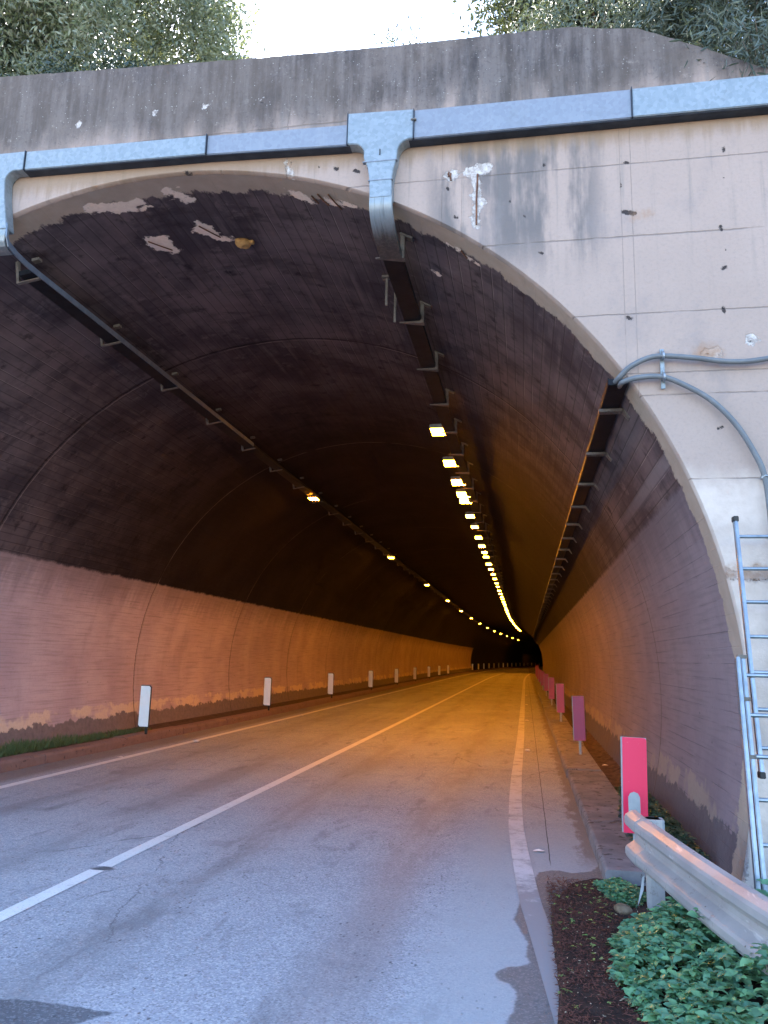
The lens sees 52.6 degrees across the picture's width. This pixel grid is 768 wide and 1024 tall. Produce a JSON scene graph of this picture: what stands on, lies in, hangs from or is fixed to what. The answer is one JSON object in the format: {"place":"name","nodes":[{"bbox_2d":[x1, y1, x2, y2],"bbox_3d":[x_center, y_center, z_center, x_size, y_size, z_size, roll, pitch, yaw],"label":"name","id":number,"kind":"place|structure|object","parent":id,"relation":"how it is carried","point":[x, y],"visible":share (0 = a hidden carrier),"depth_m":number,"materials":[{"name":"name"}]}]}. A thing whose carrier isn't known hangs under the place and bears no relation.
{"place":"outdoors","nodes":[
{"label":"outdoors","id":0,"kind":"place"},
{"bbox_2d":[0,666,526,757],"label":"pavement","id":1,"kind":"structure","parent":0,"point":[192,720],"depth_m":20.74,"materials":[{"name":"concrete"}]},
{"bbox_2d":[0,726,151,757],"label":"grass","id":2,"kind":"structure","parent":1,"relation":"on","point":[15,748],"depth_m":12.24,"materials":[{"name":"green plant"}]},
{"bbox_2d":[0,667,602,1023],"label":"road","id":3,"kind":"structure","parent":0,"point":[372,880],"depth_m":6.12,"materials":[{"name":"grey asphalt"}]},
{"bbox_2d":[0,869,103,921],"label":"road marking","id":4,"kind":"object","parent":3,"relation":"on","point":[39,897],"visible":1,"depth_m":5.32,"materials":[{"name":"paint"}]},
{"bbox_2d":[0,667,526,788],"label":"road marking","id":5,"kind":"object","parent":3,"relation":"on","point":[54,774],"visible":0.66,"depth_m":13.25,"materials":[{"name":"paint"}]},
{"bbox_2d":[0,666,542,772],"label":"kerb","id":6,"kind":"structure","parent":3,"relation":"on","point":[17,762],"depth_m":14.94,"materials":[{"name":"grey concrete"}]},
{"bbox_2d":[138,685,151,733],"bbox_3d":[-4.480,3.703,14.552,0.210,0.892,0.057,0,-11,8],"label":"marker post","id":7,"kind":"object","parent":6,"relation":"on","point":[145,706],"visible":1,"depth_m":14.54,"materials":[{"name":"white plastic"}]},
{"bbox_2d":[263,677,271,709],"bbox_3d":[-3.218,5.025,21.465,0.210,0.892,0.057,-1,-11,12],"label":"marker post","id":8,"kind":"object","parent":6,"relation":"on","point":[267,690],"visible":1,"depth_m":21.45,"materials":[{"name":"white plastic"}]},
{"bbox_2d":[328,673,333,697],"bbox_3d":[-1.950,6.351,28.427,0.210,0.892,0.057,0,-11,10],"label":"marker post","id":9,"kind":"object","parent":6,"relation":"on","point":[330,682],"visible":1,"depth_m":28.41,"materials":[{"name":"white plastic"}]},
{"bbox_2d":[368,670,372,689],"bbox_3d":[-0.610,7.750,35.776,0.210,0.892,0.057,-1,-11,11],"label":"marker post","id":10,"kind":"object","parent":6,"relation":"on","point":[370,681],"visible":1,"depth_m":35.76,"materials":[{"name":"white plastic"}]},
{"bbox_2d":[395,669,398,684],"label":"marker post","id":11,"kind":"object","parent":6,"relation":"on","point":[396,674],"visible":1,"depth_m":42.92,"materials":[{"name":"white plastic"}]},
{"bbox_2d":[413,667,416,680],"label":"marker post","id":12,"kind":"object","parent":6,"relation":"on","point":[415,673],"visible":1,"depth_m":50.07,"materials":[{"name":"white plastic"}]},
{"bbox_2d":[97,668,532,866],"bbox_3d":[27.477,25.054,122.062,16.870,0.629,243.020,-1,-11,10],"label":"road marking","id":13,"kind":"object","parent":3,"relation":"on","point":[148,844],"visible":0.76,"depth_m":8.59,"materials":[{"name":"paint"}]},
{"bbox_2d":[509,672,558,1023],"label":"road marking","id":14,"kind":"object","parent":3,"relation":"on","point":[536,920],"visible":0.71,"depth_m":5.79,"materials":[{"name":"paint"}]},
{"bbox_2d":[547,690,620,787],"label":"drain channel","id":15,"kind":"object","parent":3,"relation":"on","point":[611,768],"visible":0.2,"depth_m":13.44,"materials":[{"name":"grey concrete"}]},
{"bbox_2d":[614,784,711,860],"bbox_3d":[2.602,2.996,7.886,0.731,0.449,4.380,-1,-11,10],"label":"weed clump","id":16,"kind":"object","parent":15,"relation":"in","point":[672,825],"visible":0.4,"depth_m":6.76,"materials":[{"name":"green plant"}]},
{"bbox_2d":[533,670,645,885],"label":"kerb","id":17,"kind":"structure","parent":3,"relation":"on","point":[595,793],"depth_m":8.83,"materials":[{"name":"concrete"}]},
{"bbox_2d":[538,670,541,684],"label":"marker post","id":18,"kind":"object","parent":17,"relation":"on","point":[539,675],"visible":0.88,"depth_m":49.08,"materials":[{"name":"red plastic"}]},
{"bbox_2d":[541,671,543,689],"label":"marker post","id":19,"kind":"object","parent":17,"relation":"on","point":[542,678],"visible":0.77,"depth_m":41.91,"materials":[{"name":"red plastic"}]},
{"bbox_2d":[544,674,547,695],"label":"marker post","id":20,"kind":"object","parent":17,"relation":"on","point":[546,682],"visible":0.85,"depth_m":34.75,"materials":[{"name":"red plastic"}]},
{"bbox_2d":[548,677,553,704],"bbox_3d":[5.951,6.384,27.602,0.202,0.982,0.045,0,-12,10],"label":"marker post","id":21,"kind":"object","parent":17,"relation":"on","point":[551,687],"visible":1,"depth_m":27.61,"materials":[{"name":"red plastic"}]},
{"bbox_2d":[556,684,564,721],"bbox_3d":[4.643,5.021,20.447,0.202,0.982,0.046,-1,-12,10],"label":"marker post","id":22,"kind":"object","parent":17,"relation":"on","point":[560,698],"visible":0.98,"depth_m":20.45,"materials":[{"name":"red plastic"}]},
{"bbox_2d":[572,696,585,754],"bbox_3d":[3.336,3.653,13.293,0.202,0.982,0.045,-2,-12,10],"label":"marker post","id":23,"kind":"object","parent":17,"relation":"on","point":[578,714],"visible":0.9,"depth_m":13.29,"materials":[{"name":"red plastic"}]},
{"bbox_2d":[620,736,647,839],"bbox_3d":[2.029,2.334,6.295,0.202,0.982,0.046,0,-12,10],"label":"marker post","id":24,"kind":"object","parent":17,"relation":"on","point":[633,764],"visible":0.69,"depth_m":6.32,"materials":[{"name":"red plastic"}]},
{"bbox_2d":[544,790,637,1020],"bbox_3d":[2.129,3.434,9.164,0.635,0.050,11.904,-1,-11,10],"label":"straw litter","id":25,"kind":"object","parent":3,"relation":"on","point":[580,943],"visible":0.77,"depth_m":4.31,"materials":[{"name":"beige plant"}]},
{"bbox_2d":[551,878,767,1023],"bbox_3d":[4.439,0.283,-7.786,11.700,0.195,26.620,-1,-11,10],"label":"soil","id":26,"kind":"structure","parent":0,"point":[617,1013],"depth_m":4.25,"materials":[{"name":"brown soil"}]},
{"bbox_2d":[549,884,644,1021],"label":"seedlings","id":27,"kind":"object","parent":26,"relation":"on","point":[572,920],"visible":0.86,"depth_m":4.73,"materials":[{"name":"plant"}]},
{"bbox_2d":[592,877,646,907],"bbox_3d":[1.717,2.707,5.575,0.356,0.116,0.648,2,-11,-1],"label":"weed clump","id":28,"kind":"object","parent":26,"relation":"on","point":[618,889],"visible":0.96,"depth_m":5.51,"materials":[{"name":"green plant"}]},
{"bbox_2d":[614,903,632,914],"bbox_3d":[1.595,2.650,5.178,0.120,0.071,0.118,-1,-11,10],"label":"stone","id":29,"kind":"object","parent":26,"relation":"on","point":[622,908],"visible":0.98,"depth_m":5.15,"materials":[{"name":"grey stone"}]},
{"bbox_2d":[638,876,643,903],"bbox_3d":[1.754,2.586,5.303,0.063,0.190,0.014,5,-11,-19],"label":"plastic scrap","id":30,"kind":"object","parent":26,"relation":"on","point":[642,888],"visible":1,"depth_m":5.31,"materials":[{"name":"white plastic"}]},
{"bbox_2d":[636,951,672,979],"bbox_3d":[1.472,2.462,4.225,0.228,0.076,0.446,-1,-11,10],"label":"weed clump","id":31,"kind":"object","parent":26,"relation":"on","point":[657,973],"visible":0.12,"depth_m":4.17,"materials":[{"name":"green plant"}]},
{"bbox_2d":[606,879,767,1023],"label":"ground cover","id":32,"kind":"object","parent":26,"relation":"on","point":[643,928],"visible":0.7,"depth_m":3.81,"materials":[{"name":"green plant"}]},
{"bbox_2d":[670,923,717,951],"bbox_3d":[1.905,2.559,4.716,0.340,0.083,0.622,5,-11,-18],"label":"weed clump","id":33,"kind":"object","parent":26,"relation":"on","point":[676,926],"visible":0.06,"depth_m":4.59,"materials":[{"name":"green plant"}]},
{"bbox_2d":[731,516,767,891],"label":"ladder","id":34,"kind":"object","parent":26,"relation":"on","point":[754,817],"visible":0.93,"depth_m":4.96,"materials":[{"name":"metal"}]},
{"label":"hillside","id":35,"kind":"structure","parent":0,"visible":0},
{"bbox_2d":[0,2,100,75],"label":"evergreen tree","id":36,"kind":"object","parent":35,"relation":"on","point":[9,27],"visible":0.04,"depth_m":11.03,"materials":[{"name":"green plant"}]},
{"bbox_2d":[0,29,207,75],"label":"shrub","id":37,"kind":"object","parent":35,"relation":"on","point":[53,69],"visible":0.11,"depth_m":8.45,"materials":[{"name":"green plant"}]},
{"bbox_2d":[0,0,277,76],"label":"olive tree","id":38,"kind":"object","parent":35,"relation":"on","point":[206,33],"visible":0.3,"depth_m":10.10,"materials":[{"name":"green plant"}]},
{"bbox_2d":[358,15,427,46],"bbox_3d":[0.186,-4.588,8.318,0.823,1.505,0.759,-5,-13,33],"label":"sapling","id":39,"kind":"object","parent":35,"relation":"on","point":[392,38],"visible":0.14,"depth_m":8.33,"materials":[{"name":"green plant"}]},
{"bbox_2d":[478,0,668,36],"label":"shrub","id":40,"kind":"object","parent":35,"relation":"on","point":[554,21],"visible":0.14,"depth_m":7.98,"materials":[{"name":"green plant"}]},
{"bbox_2d":[452,0,730,42],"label":"evergreen tree","id":41,"kind":"object","parent":35,"relation":"on","point":[500,7],"visible":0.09,"depth_m":10.41,"materials":[{"name":"green plant"}]},
{"bbox_2d":[603,0,767,67],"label":"oleander","id":42,"kind":"object","parent":35,"relation":"on","point":[667,18],"visible":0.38,"depth_m":7.14,"materials":[{"name":"green plant"}]},
{"bbox_2d":[669,0,767,80],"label":"oleander","id":43,"kind":"object","parent":35,"relation":"on","point":[741,51],"visible":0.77,"depth_m":6.37,"materials":[{"name":"green plant"}]},
{"label":"ground","id":44,"kind":"structure","parent":0,"visible":0},
{"bbox_2d":[0,174,748,880],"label":"road tunnel","id":45,"kind":"structure","parent":44,"relation":"on","point":[178,556],"depth_m":11.87,"materials":[{"name":"concrete"}]},
{"bbox_2d":[235,238,254,248],"bbox_3d":[-1.485,-2.866,8.277,0.213,0.106,0.165,-1,-11,10],"label":"foam lump","id":46,"kind":"object","parent":45,"relation":"attached to","point":[243,243],"visible":1,"depth_m":8.23,"materials":[{"name":"yellow plastic"}]},
{"bbox_2d":[5,223,530,642],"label":"cable tray","id":47,"kind":"object","parent":45,"relation":"attached to","point":[37,279],"visible":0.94,"depth_m":10.63,"materials":[{"name":"metal"}]},
{"bbox_2d":[308,495,319,499],"bbox_3d":[-1.671,-0.356,18.483,0.228,0.103,0.255,-1,-15,12],"label":"tunnel lamp","id":48,"kind":"object","parent":47,"relation":"attached to","point":[315,497],"visible":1,"depth_m":18.41,"materials":[{"name":"yellow"}]},
{"bbox_2d":[382,275,389,305],"bbox_3d":[0.023,-2.357,8.257,0.090,0.340,0.070,-1,-11,10],"label":"hanger rod","id":49,"kind":"object","parent":45,"relation":"hanging from","point":[385,277],"visible":0.82,"depth_m":8.25,"materials":[{"name":"metal"}]},
{"bbox_2d":[393,293,396,322],"bbox_3d":[0.121,-2.256,8.432,0.024,0.420,0.024,-1,-11,10],"label":"hanger rod","id":50,"kind":"object","parent":45,"relation":"hanging from","point":[395,300],"visible":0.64,"depth_m":8.41,"materials":[{"name":"metal"}]},
{"bbox_2d":[375,232,532,637],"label":"cable tray","id":51,"kind":"object","parent":45,"relation":"attached to","point":[402,286],"visible":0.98,"depth_m":10.30,"materials":[{"name":"metal"}]},
{"bbox_2d":[429,424,444,435],"bbox_3d":[0.923,-1.378,12.768,0.308,0.139,0.345,-1,-16,12],"label":"tunnel lamp","id":52,"kind":"object","parent":51,"relation":"attached to","point":[436,429],"visible":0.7,"depth_m":12.65,"materials":[{"name":"yellow"}]},
{"bbox_2d":[443,456,455,466],"bbox_3d":[1.287,-0.987,14.801,0.308,0.139,0.345,0,-18,10],"label":"tunnel lamp","id":53,"kind":"object","parent":51,"relation":"attached to","point":[448,461],"visible":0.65,"depth_m":14.72,"materials":[{"name":"yellow"}]},
{"bbox_2d":[451,476,462,485],"bbox_3d":[1.576,-0.682,16.388,0.308,0.139,0.345,0,-20,10],"label":"tunnel lamp","id":54,"kind":"object","parent":51,"relation":"attached to","point":[455,480],"visible":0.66,"depth_m":16.30,"materials":[{"name":"yellow"}]},
{"bbox_2d":[456,489,466,496],"bbox_3d":[1.804,-0.453,17.585,0.308,0.139,0.345,-1,-19,13],"label":"tunnel lamp","id":55,"kind":"object","parent":51,"relation":"attached to","point":[460,492],"visible":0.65,"depth_m":17.47,"materials":[{"name":"yellow"}]},
{"bbox_2d":[459,497,468,503],"bbox_3d":[1.931,-0.318,18.291,0.308,0.139,0.345,0,-19,8],"label":"tunnel lamp","id":56,"kind":"object","parent":51,"relation":"attached to","point":[462,500],"visible":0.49,"depth_m":18.22,"materials":[{"name":"yellow"}]},
{"bbox_2d":[465,511,473,517],"bbox_3d":[2.280,0.052,20.230,0.308,0.139,0.345,0,-14,9],"label":"tunnel lamp","id":57,"kind":"object","parent":51,"relation":"attached to","point":[469,515],"visible":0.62,"depth_m":20.10,"materials":[{"name":"yellow"}]},
{"bbox_2d":[471,523,477,527],"bbox_3d":[2.586,0.371,21.860,0.268,0.121,0.300,-1,-14,11],"label":"tunnel lamp","id":58,"kind":"object","parent":51,"relation":"attached to","point":[473,525],"visible":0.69,"depth_m":21.76,"materials":[{"name":"yellow"}]},
{"bbox_2d":[475,534,481,538],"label":"tunnel lamp","id":59,"kind":"object","parent":51,"relation":"attached to","point":[477,536],"visible":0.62,"depth_m":23.63,"materials":[{"name":"yellow"}]},
{"bbox_2d":[533,378,629,643],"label":"cable tray","id":60,"kind":"object","parent":45,"relation":"attached to","point":[609,410],"visible":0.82,"depth_m":8.62,"materials":[{"name":"metal"}]},
{"bbox_2d":[0,27,767,889],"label":"portal wall","id":61,"kind":"structure","parent":44,"relation":"on","point":[622,247],"depth_m":6.45,"materials":[{"name":"concrete"}]},
{"bbox_2d":[0,150,28,255],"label":"cable duct","id":62,"kind":"object","parent":61,"relation":"attached to","point":[12,167],"visible":0.96,"depth_m":7.35,"materials":[{"name":"grey metal"}]},
{"bbox_2d":[24,75,767,259],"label":"cable duct","id":63,"kind":"object","parent":61,"relation":"attached to","point":[381,142],"visible":1,"depth_m":6.65,"materials":[{"name":"metal"}]},
{"bbox_2d":[659,349,665,388],"bbox_3d":[2.145,-1.111,5.968,0.030,0.320,0.093,-1,-11,10],"label":"pipe clamp","id":64,"kind":"object","parent":61,"relation":"attached to","point":[662,370],"visible":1,"depth_m":5.97,"materials":[{"name":"metal"}]},
{"bbox_2d":[613,353,767,383],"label":"conduit","id":65,"kind":"object","parent":61,"relation":"attached to","point":[623,372],"visible":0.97,"depth_m":5.93,"materials":[{"name":"plastic"}]},
{"bbox_2d":[617,374,767,517],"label":"conduit","id":66,"kind":"object","parent":61,"relation":"attached to","point":[733,422],"visible":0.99,"depth_m":5.82,"materials":[{"name":"plastic"}]},
{"bbox_2d":[545,875,678,1023],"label":"needle litter","id":67,"kind":"object","parent":44,"relation":"on","point":[561,939],"visible":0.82,"depth_m":4.50,"materials":[{"name":"brown plant"}]},
{"bbox_2d":[624,792,767,974],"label":"guard rail","id":68,"kind":"object","parent":44,"relation":"on","point":[733,910],"visible":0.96,"depth_m":4.33,"materials":[{"name":"metal"}]}
]}

